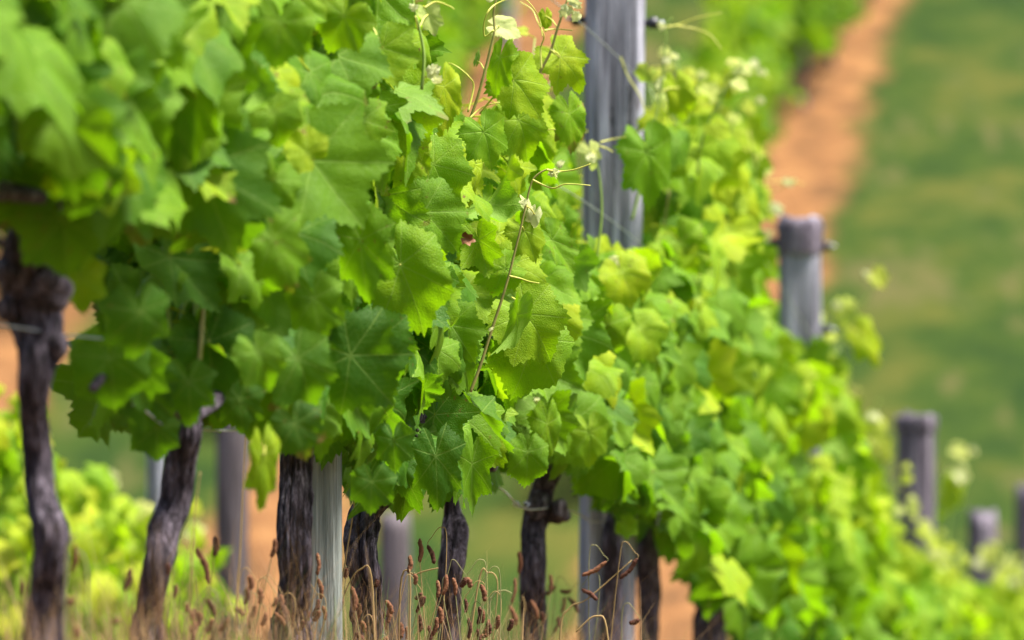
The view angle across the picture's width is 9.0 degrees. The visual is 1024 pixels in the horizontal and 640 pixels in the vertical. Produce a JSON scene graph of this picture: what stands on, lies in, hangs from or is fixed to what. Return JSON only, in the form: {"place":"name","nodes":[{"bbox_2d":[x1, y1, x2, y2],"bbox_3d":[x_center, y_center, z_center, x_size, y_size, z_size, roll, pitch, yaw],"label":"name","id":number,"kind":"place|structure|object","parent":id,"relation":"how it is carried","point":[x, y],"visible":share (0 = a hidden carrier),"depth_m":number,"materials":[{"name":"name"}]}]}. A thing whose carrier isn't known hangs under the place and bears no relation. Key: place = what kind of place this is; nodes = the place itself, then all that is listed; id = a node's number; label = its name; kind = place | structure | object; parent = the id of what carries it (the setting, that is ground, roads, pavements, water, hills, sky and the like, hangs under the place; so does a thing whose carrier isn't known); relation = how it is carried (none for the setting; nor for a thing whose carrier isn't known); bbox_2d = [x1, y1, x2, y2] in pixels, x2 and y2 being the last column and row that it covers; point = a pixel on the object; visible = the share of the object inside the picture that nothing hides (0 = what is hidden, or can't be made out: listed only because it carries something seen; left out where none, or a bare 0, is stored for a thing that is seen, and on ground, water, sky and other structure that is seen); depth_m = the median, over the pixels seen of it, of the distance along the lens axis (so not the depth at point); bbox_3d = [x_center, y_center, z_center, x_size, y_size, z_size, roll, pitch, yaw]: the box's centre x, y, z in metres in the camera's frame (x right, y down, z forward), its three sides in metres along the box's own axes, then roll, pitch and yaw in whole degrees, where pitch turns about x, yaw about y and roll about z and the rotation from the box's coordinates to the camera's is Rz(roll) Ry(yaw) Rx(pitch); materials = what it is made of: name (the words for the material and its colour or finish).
{"place":"outdoors","nodes":[
{"label":"outdoors","id":0,"kind":"place"},
{"bbox_2d":[0,531,790,639],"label":"green grass","id":1,"kind":"structure","parent":0,"point":[230,630],"depth_m":9.50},
{"bbox_2d":[0,493,847,639],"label":"dry grass","id":2,"kind":"structure","parent":0,"point":[165,633],"depth_m":9.12,"materials":[{"name":"plant"}]},
{"bbox_2d":[0,0,1023,639],"bbox_3d":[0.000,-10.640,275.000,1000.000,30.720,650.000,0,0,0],"label":"ground","id":3,"kind":"structure","parent":0,"point":[896,150],"depth_m":56.63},
{"bbox_2d":[18,579,29,639],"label":"seed stalk","id":4,"kind":"object","parent":3,"relation":"on","point":[22,587],"visible":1,"depth_m":8.04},
{"bbox_2d":[0,385,138,639],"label":"grapevine","id":5,"kind":"object","parent":3,"relation":"on","point":[70,485],"visible":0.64,"depth_m":17.28,"materials":[{"name":"green plant"}]},
{"bbox_2d":[64,534,76,639],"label":"straw stem","id":6,"kind":"object","parent":3,"relation":"on","point":[65,578],"visible":1,"depth_m":8.20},
{"bbox_2d":[67,594,73,639],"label":"seed stalk","id":7,"kind":"object","parent":3,"relation":"on","point":[70,599],"visible":0.98,"depth_m":8.26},
{"bbox_2d":[70,535,78,573],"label":"seed stalk","id":8,"kind":"object","parent":3,"relation":"on","point":[75,559],"visible":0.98,"depth_m":8.41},
{"bbox_2d":[77,550,89,639],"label":"straw stem","id":9,"kind":"object","parent":3,"relation":"on","point":[87,595],"visible":0.99,"depth_m":8.20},
{"bbox_2d":[0,444,177,639],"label":"grapevine","id":10,"kind":"object","parent":3,"relation":"on","point":[100,511],"visible":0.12,"depth_m":18.08,"materials":[{"name":"green plant"}]},
{"bbox_2d":[0,0,198,247],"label":"grapevine","id":11,"kind":"object","parent":3,"relation":"on","point":[79,127],"visible":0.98,"depth_m":7.79,"materials":[{"name":"green plant"}]},
{"bbox_2d":[123,567,132,637],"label":"seed stalk","id":12,"kind":"object","parent":3,"relation":"on","point":[128,579],"visible":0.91,"depth_m":8.89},
{"bbox_2d":[0,0,271,639],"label":"grapevine","id":13,"kind":"object","parent":3,"relation":"on","point":[47,250],"visible":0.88,"depth_m":8.38,"materials":[{"name":"green plant"}]},
{"bbox_2d":[147,455,166,639],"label":"wooden post","id":14,"kind":"object","parent":3,"relation":"on","point":[154,471],"visible":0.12,"depth_m":19.17,"materials":[{"name":"grey wood"}]},
{"bbox_2d":[88,469,256,639],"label":"grapevine","id":15,"kind":"object","parent":3,"relation":"on","point":[220,560],"visible":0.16,"depth_m":19.19,"materials":[{"name":"green plant"}]},
{"bbox_2d":[172,584,178,639],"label":"seed stalk","id":16,"kind":"object","parent":3,"relation":"on","point":[176,588],"visible":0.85,"depth_m":9.20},
{"bbox_2d":[165,541,205,639],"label":"seed stalk","id":17,"kind":"object","parent":3,"relation":"on","point":[168,568],"visible":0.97,"depth_m":8.94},
{"bbox_2d":[187,472,199,639],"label":"straw stem","id":18,"kind":"object","parent":3,"relation":"on","point":[189,600],"visible":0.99,"depth_m":9.00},
{"bbox_2d":[196,547,210,610],"bbox_3d":[-0.479,0.521,9.396,0.086,0.384,0.012,0,0,0],"label":"seed stalk","id":19,"kind":"object","parent":3,"relation":"on","point":[203,560],"visible":0.97,"depth_m":9.39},
{"bbox_2d":[0,0,413,639],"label":"grapevine","id":20,"kind":"object","parent":3,"relation":"on","point":[250,352],"visible":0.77,"depth_m":9.21,"materials":[{"name":"green plant"}]},
{"bbox_2d":[196,590,220,639],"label":"seed stalk","id":21,"kind":"object","parent":3,"relation":"on","point":[198,614],"visible":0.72,"depth_m":9.19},
{"bbox_2d":[203,536,219,639],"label":"seed stalk","id":22,"kind":"object","parent":3,"relation":"on","point":[215,544],"visible":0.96,"depth_m":9.46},
{"bbox_2d":[206,598,216,638],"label":"seed stalk","id":23,"kind":"object","parent":3,"relation":"on","point":[210,604],"visible":0.88,"depth_m":9.24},
{"bbox_2d":[198,598,228,638],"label":"seed stalk","id":24,"kind":"object","parent":3,"relation":"on","point":[223,626],"visible":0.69,"depth_m":9.37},
{"bbox_2d":[216,425,248,639],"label":"wooden post","id":25,"kind":"object","parent":3,"relation":"on","point":[229,457],"visible":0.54,"depth_m":20.75,"materials":[{"name":"grey wood"}]},
{"bbox_2d":[236,436,245,638],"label":"straw stem","id":26,"kind":"object","parent":3,"relation":"on","point":[240,528],"visible":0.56,"depth_m":9.60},
{"bbox_2d":[233,568,263,635],"bbox_3d":[-0.396,0.548,9.637,0.054,0.361,0.010,0,0,0],"label":"seed stalk","id":27,"kind":"object","parent":3,"relation":"on","point":[259,595],"visible":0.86,"depth_m":9.64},
{"bbox_2d":[243,587,256,639],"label":"seed stalk","id":28,"kind":"object","parent":3,"relation":"on","point":[248,594],"visible":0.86,"depth_m":9.51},
{"bbox_2d":[247,575,254,629],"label":"seed stalk","id":29,"kind":"object","parent":3,"relation":"on","point":[250,580],"visible":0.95,"depth_m":9.54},
{"bbox_2d":[245,592,267,639],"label":"seed stalk","id":30,"kind":"object","parent":3,"relation":"on","point":[265,617],"visible":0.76,"depth_m":9.79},
{"bbox_2d":[51,0,475,639],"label":"grapevine","id":31,"kind":"object","parent":3,"relation":"on","point":[415,226],"visible":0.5,"depth_m":10.13,"materials":[{"name":"green plant"}]},
{"bbox_2d":[252,539,277,638],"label":"seed stalk","id":32,"kind":"object","parent":3,"relation":"on","point":[273,550],"visible":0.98,"depth_m":9.78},
{"bbox_2d":[252,577,277,636],"bbox_3d":[-0.375,0.566,9.804,0.044,0.354,0.009,0,0,0],"label":"seed stalk","id":33,"kind":"object","parent":3,"relation":"on","point":[275,601],"visible":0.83,"depth_m":9.80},
{"bbox_2d":[258,575,284,639],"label":"seed stalk","id":34,"kind":"object","parent":3,"relation":"on","point":[282,600],"visible":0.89,"depth_m":9.97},
{"bbox_2d":[274,592,295,638],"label":"seed stalk","id":35,"kind":"object","parent":3,"relation":"on","point":[278,617],"visible":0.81,"depth_m":9.99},
{"bbox_2d":[0,324,604,522],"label":"trellis wire","id":36,"kind":"object","parent":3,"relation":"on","point":[146,411],"visible":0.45,"depth_m":9.08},
{"bbox_2d":[280,451,341,639],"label":"wooden post","id":37,"kind":"object","parent":3,"relation":"on","point":[327,508],"visible":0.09,"depth_m":10.39,"materials":[{"name":"grey wood"}]},
{"bbox_2d":[310,553,320,611],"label":"seed stalk","id":38,"kind":"object","parent":3,"relation":"on","point":[318,560],"visible":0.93,"depth_m":10.27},
{"bbox_2d":[315,578,323,633],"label":"seed stalk","id":39,"kind":"object","parent":3,"relation":"on","point":[321,587],"visible":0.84,"depth_m":10.38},
{"bbox_2d":[342,502,354,582],"bbox_3d":[-0.271,0.532,10.600,0.037,0.541,0.004,0,0,0],"label":"straw stem","id":40,"kind":"object","parent":3,"relation":"on","point":[347,547],"visible":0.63,"depth_m":10.60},
{"bbox_2d":[350,586,359,633],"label":"seed stalk","id":41,"kind":"object","parent":3,"relation":"on","point":[354,599],"visible":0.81,"depth_m":10.53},
{"bbox_2d":[352,603,361,638],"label":"seed stalk","id":42,"kind":"object","parent":3,"relation":"on","point":[359,612],"visible":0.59,"depth_m":10.77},
{"bbox_2d":[343,565,374,639],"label":"straw stem","id":43,"kind":"object","parent":3,"relation":"on","point":[372,595],"visible":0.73,"depth_m":10.60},
{"bbox_2d":[385,600,396,639],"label":"seed stalk","id":44,"kind":"object","parent":3,"relation":"on","point":[389,604],"visible":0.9,"depth_m":10.67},
{"bbox_2d":[379,512,410,639],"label":"wooden post","id":45,"kind":"object","parent":3,"relation":"on","point":[395,535],"visible":0.59,"depth_m":23.95,"materials":[{"name":"grey wood"}]},
{"bbox_2d":[209,0,590,639],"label":"grapevine","id":46,"kind":"object","parent":3,"relation":"on","point":[534,344],"visible":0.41,"depth_m":11.02,"materials":[{"name":"green plant"}]},
{"bbox_2d":[392,574,421,639],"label":"seed stalk","id":47,"kind":"object","parent":3,"relation":"on","point":[419,595],"visible":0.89,"depth_m":10.72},
{"bbox_2d":[407,555,412,639],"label":"seed stalk","id":48,"kind":"object","parent":3,"relation":"on","point":[410,564],"visible":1,"depth_m":10.84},
{"bbox_2d":[409,570,410,639],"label":"straw stem","id":49,"kind":"object","parent":3,"relation":"on","point":[410,607],"visible":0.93,"depth_m":10.80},
{"bbox_2d":[398,568,438,639],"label":"straw stem","id":50,"kind":"object","parent":3,"relation":"on","point":[400,594],"visible":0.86,"depth_m":10.90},
{"bbox_2d":[413,572,426,639],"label":"seed stalk","id":51,"kind":"object","parent":3,"relation":"on","point":[416,579],"visible":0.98,"depth_m":10.66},
{"bbox_2d":[417,538,425,638],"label":"seed stalk","id":52,"kind":"object","parent":3,"relation":"on","point":[421,548],"visible":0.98,"depth_m":11.03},
{"bbox_2d":[417,596,425,639],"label":"seed stalk","id":53,"kind":"object","parent":3,"relation":"on","point":[422,603],"visible":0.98,"depth_m":10.70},
{"bbox_2d":[428,580,440,635],"bbox_3d":[-0.166,0.634,10.964,0.092,0.389,0.009,0,0,0],"label":"seed stalk","id":54,"kind":"object","parent":3,"relation":"on","point":[438,587],"visible":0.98,"depth_m":10.96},
{"bbox_2d":[431,617,438,639],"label":"seed stalk","id":55,"kind":"object","parent":3,"relation":"on","point":[436,624],"visible":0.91,"depth_m":10.87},
{"bbox_2d":[427,527,446,639],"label":"seed stalk","id":56,"kind":"object","parent":3,"relation":"on","point":[431,553],"visible":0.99,"depth_m":10.96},
{"bbox_2d":[417,10,462,89],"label":"grapevine","id":57,"kind":"object","parent":3,"relation":"on","point":[451,31],"visible":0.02,"depth_m":57.66,"materials":[{"name":"green plant"}]},
{"bbox_2d":[438,606,443,639],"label":"seed stalk","id":58,"kind":"object","parent":3,"relation":"on","point":[440,614],"visible":1,"depth_m":10.73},
{"bbox_2d":[417,0,472,121],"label":"grapevine","id":59,"kind":"object","parent":3,"relation":"on","point":[459,19],"visible":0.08,"depth_m":58.81,"materials":[{"name":"green plant"}]},
{"bbox_2d":[441,574,451,639],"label":"seed stalk","id":60,"kind":"object","parent":3,"relation":"on","point":[445,585],"visible":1,"depth_m":10.73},
{"bbox_2d":[428,559,466,639],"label":"seed stalk","id":61,"kind":"object","parent":3,"relation":"on","point":[463,583],"visible":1,"depth_m":10.76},
{"bbox_2d":[420,2,478,83],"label":"grapevine","id":62,"kind":"object","parent":3,"relation":"on","point":[471,46],"visible":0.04,"depth_m":60.21,"materials":[{"name":"green plant"}]},
{"bbox_2d":[452,578,460,639],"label":"seed stalk","id":63,"kind":"object","parent":3,"relation":"on","point":[455,585],"visible":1,"depth_m":10.66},
{"bbox_2d":[420,0,510,88],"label":"grapevine","id":64,"kind":"object","parent":3,"relation":"on","point":[477,10],"visible":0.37,"depth_m":60.83,"materials":[{"name":"green plant"}]},
{"bbox_2d":[464,580,485,639],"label":"seed stalk","id":65,"kind":"object","parent":3,"relation":"on","point":[466,605],"visible":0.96,"depth_m":11.06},
{"bbox_2d":[466,559,486,639],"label":"seed stalk","id":66,"kind":"object","parent":3,"relation":"on","point":[469,583],"visible":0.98,"depth_m":10.86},
{"bbox_2d":[343,0,613,639],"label":"grapevine","id":67,"kind":"object","parent":3,"relation":"on","point":[566,419],"visible":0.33,"depth_m":11.87,"materials":[{"name":"green plant"}]},
{"bbox_2d":[469,567,497,639],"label":"straw stem","id":68,"kind":"object","parent":3,"relation":"on","point":[476,597],"visible":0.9,"depth_m":11.30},
{"bbox_2d":[479,566,500,639],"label":"seed stalk","id":69,"kind":"object","parent":3,"relation":"on","point":[483,592],"visible":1,"depth_m":10.84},
{"bbox_2d":[480,591,501,639],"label":"seed stalk","id":70,"kind":"object","parent":3,"relation":"on","point":[483,617],"visible":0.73,"depth_m":11.05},
{"bbox_2d":[473,0,520,56],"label":"grapevine","id":71,"kind":"object","parent":3,"relation":"on","point":[517,6],"visible":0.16,"depth_m":61.98,"materials":[{"name":"green plant"}]},
{"bbox_2d":[503,0,513,46],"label":"wooden post","id":72,"kind":"object","parent":3,"relation":"on","point":[508,8],"visible":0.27,"depth_m":61.52,"materials":[{"name":"grey wood"}]},
{"bbox_2d":[501,578,516,639],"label":"seed stalk","id":73,"kind":"object","parent":3,"relation":"on","point":[514,590],"visible":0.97,"depth_m":12.42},
{"bbox_2d":[505,551,522,636],"bbox_3d":[-0.005,0.690,12.643,0.053,0.479,0.013,0,0,0],"label":"seed stalk","id":74,"kind":"object","parent":3,"relation":"on","point":[520,562],"visible":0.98,"depth_m":12.64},
{"bbox_2d":[530,600,540,639],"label":"seed stalk","id":75,"kind":"object","parent":3,"relation":"on","point":[535,608],"visible":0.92,"depth_m":12.72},
{"bbox_2d":[545,574,552,639],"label":"seed stalk","id":76,"kind":"object","parent":3,"relation":"on","point":[550,582],"visible":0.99,"depth_m":12.99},
{"bbox_2d":[552,576,571,635],"bbox_3d":[0.100,0.739,13.114,0.043,0.441,0.011,0,0,0],"label":"seed stalk","id":77,"kind":"object","parent":3,"relation":"on","point":[563,591],"visible":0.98,"depth_m":13.11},
{"bbox_2d":[567,582,583,637],"bbox_3d":[0.117,0.752,13.246,0.062,0.434,0.011,0,0,0],"label":"seed stalk","id":78,"kind":"object","parent":3,"relation":"on","point":[572,601],"visible":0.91,"depth_m":13.24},
{"bbox_2d":[476,26,689,639],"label":"grapevine","id":79,"kind":"object","parent":3,"relation":"on","point":[630,460],"visible":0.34,"depth_m":13.08,"materials":[{"name":"green plant"}]},
{"bbox_2d":[581,572,599,639],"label":"seed stalk","id":80,"kind":"object","parent":3,"relation":"on","point":[591,594],"visible":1,"depth_m":11.60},
{"bbox_2d":[576,615,608,639],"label":"straw stem","id":81,"kind":"object","parent":3,"relation":"on","point":[604,622],"visible":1,"depth_m":11.40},
{"bbox_2d":[582,544,607,639],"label":"seed stalk","id":82,"kind":"object","parent":3,"relation":"on","point":[595,569],"visible":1,"depth_m":11.60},
{"bbox_2d":[559,560,631,639],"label":"straw stem","id":83,"kind":"object","parent":3,"relation":"on","point":[584,600],"visible":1,"depth_m":11.60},
{"bbox_2d":[565,0,663,639],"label":"wooden post","id":84,"kind":"object","parent":3,"relation":"on","point":[613,105],"visible":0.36,"depth_m":14.20,"materials":[{"name":"grey wood"}]},
{"bbox_2d":[556,184,809,463],"bbox_3d":[0.751,0.646,17.500,0.002,2.416,22.225,0,0,8],"label":"trellis wire","id":85,"kind":"object","parent":84,"relation":"attached to","point":[621,228],"visible":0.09,"depth_m":13.65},
{"bbox_2d":[551,0,967,582],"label":"trellis wire","id":86,"kind":"object","parent":84,"relation":"attached to","point":[766,262],"visible":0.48,"depth_m":17.23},
{"bbox_2d":[611,541,638,639],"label":"seed stalk","id":87,"kind":"object","parent":3,"relation":"on","point":[629,569],"visible":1,"depth_m":11.60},
{"bbox_2d":[621,603,639,639],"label":"seed stalk","id":88,"kind":"object","parent":3,"relation":"on","point":[635,621],"visible":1,"depth_m":11.60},
{"bbox_2d":[561,12,747,639],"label":"grapevine","id":89,"kind":"object","parent":3,"relation":"on","point":[675,254],"visible":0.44,"depth_m":14.08,"materials":[{"name":"green plant"}]},
{"bbox_2d":[566,67,776,639],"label":"grapevine","id":90,"kind":"object","parent":3,"relation":"on","point":[725,213],"visible":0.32,"depth_m":14.93,"materials":[{"name":"green plant"}]},
{"bbox_2d":[670,66,752,125],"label":"grapevine","id":91,"kind":"object","parent":3,"relation":"on","point":[734,100],"visible":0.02,"depth_m":55.95,"materials":[{"name":"green plant"}]},
{"bbox_2d":[674,18,773,160],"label":"grapevine","id":92,"kind":"object","parent":3,"relation":"on","point":[712,49],"visible":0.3,"depth_m":57.05,"materials":[{"name":"green plant"}]},
{"bbox_2d":[653,47,808,639],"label":"grapevine","id":93,"kind":"object","parent":3,"relation":"on","point":[777,398],"visible":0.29,"depth_m":16.01,"materials":[{"name":"green plant"}]},
{"bbox_2d":[695,0,796,142],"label":"grapevine","id":94,"kind":"object","parent":3,"relation":"on","point":[759,27],"visible":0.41,"depth_m":58.16,"materials":[{"name":"green plant"}]},
{"bbox_2d":[709,0,802,100],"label":"grapevine","id":95,"kind":"object","parent":3,"relation":"on","point":[782,18],"visible":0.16,"depth_m":59.38,"materials":[{"name":"green plant"}]},
{"bbox_2d":[696,84,862,639],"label":"grapevine","id":96,"kind":"object","parent":3,"relation":"on","point":[829,575],"visible":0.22,"depth_m":17.05,"materials":[{"name":"green plant"}]},
{"bbox_2d":[769,214,834,459],"bbox_3d":[0.811,0.756,18.291,0.150,2.111,0.145,0,0,-43],"label":"wooden post","id":97,"kind":"object","parent":3,"relation":"on","point":[800,244],"visible":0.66,"depth_m":18.25,"materials":[{"name":"grey wood"}]},
{"bbox_2d":[730,152,887,639],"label":"grapevine","id":98,"kind":"object","parent":3,"relation":"on","point":[849,509],"visible":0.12,"depth_m":18.13,"materials":[{"name":"green plant"}]},
{"bbox_2d":[778,0,845,108],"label":"grapevine","id":99,"kind":"object","parent":3,"relation":"on","point":[814,31],"visible":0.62,"depth_m":60.51,"materials":[{"name":"green plant"}]},
{"bbox_2d":[791,0,868,67],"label":"grapevine","id":100,"kind":"object","parent":3,"relation":"on","point":[854,9],"visible":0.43,"depth_m":61.82,"materials":[{"name":"green plant"}]},
{"bbox_2d":[755,180,911,639],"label":"grapevine","id":101,"kind":"object","parent":3,"relation":"on","point":[863,340],"visible":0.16,"depth_m":18.65,"materials":[{"name":"green plant"}]},
{"bbox_2d":[839,374,940,639],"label":"grapevine","id":102,"kind":"object","parent":3,"relation":"on","point":[918,624],"visible":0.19,"depth_m":20.27,"materials":[{"name":"green plant"}]},
{"bbox_2d":[849,393,956,639],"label":"grapevine","id":103,"kind":"object","parent":3,"relation":"on","point":[922,569],"visible":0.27,"depth_m":20.91,"materials":[{"name":"green plant"}]},
{"bbox_2d":[894,410,937,559],"bbox_3d":[1.397,1.403,22.400,0.154,2.186,0.155,0,0,0],"label":"wooden post","id":104,"kind":"object","parent":3,"relation":"on","point":[916,442],"visible":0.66,"depth_m":22.34,"materials":[{"name":"grey wood"}]},
{"bbox_2d":[892,501,973,639],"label":"grapevine","id":105,"kind":"object","parent":3,"relation":"on","point":[955,617],"visible":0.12,"depth_m":22.08,"materials":[{"name":"green plant"}]},
{"bbox_2d":[895,442,999,639],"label":"grapevine","id":106,"kind":"object","parent":3,"relation":"on","point":[981,618],"visible":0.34,"depth_m":23.32,"materials":[{"name":"green plant"}]},
{"bbox_2d":[938,542,1013,639],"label":"grapevine","id":107,"kind":"object","parent":3,"relation":"on","point":[1004,611],"visible":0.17,"depth_m":24.15,"materials":[{"name":"green plant"}]},
{"bbox_2d":[968,509,996,585],"bbox_3d":[1.858,1.804,25.600,0.118,2.116,0.118,0,0,0],"label":"wooden post","id":108,"kind":"object","parent":3,"relation":"on","point":[982,527],"visible":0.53,"depth_m":25.55,"materials":[{"name":"grey wood"}]},
{"bbox_2d":[945,541,1023,639],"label":"grapevine","id":109,"kind":"object","parent":3,"relation":"on","point":[1010,583],"visible":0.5,"depth_m":25.23,"materials":[{"name":"green plant"}]},
{"bbox_2d":[955,552,1023,605],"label":"grapevine","id":110,"kind":"object","parent":3,"relation":"on","point":[965,576],"visible":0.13,"depth_m":26.32,"materials":[{"name":"green plant"}]},
{"bbox_2d":[1015,484,1023,590],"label":"wooden post","id":111,"kind":"object","parent":3,"relation":"on","point":[1019,520],"visible":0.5,"depth_m":28.16,"materials":[{"name":"grey wood"}]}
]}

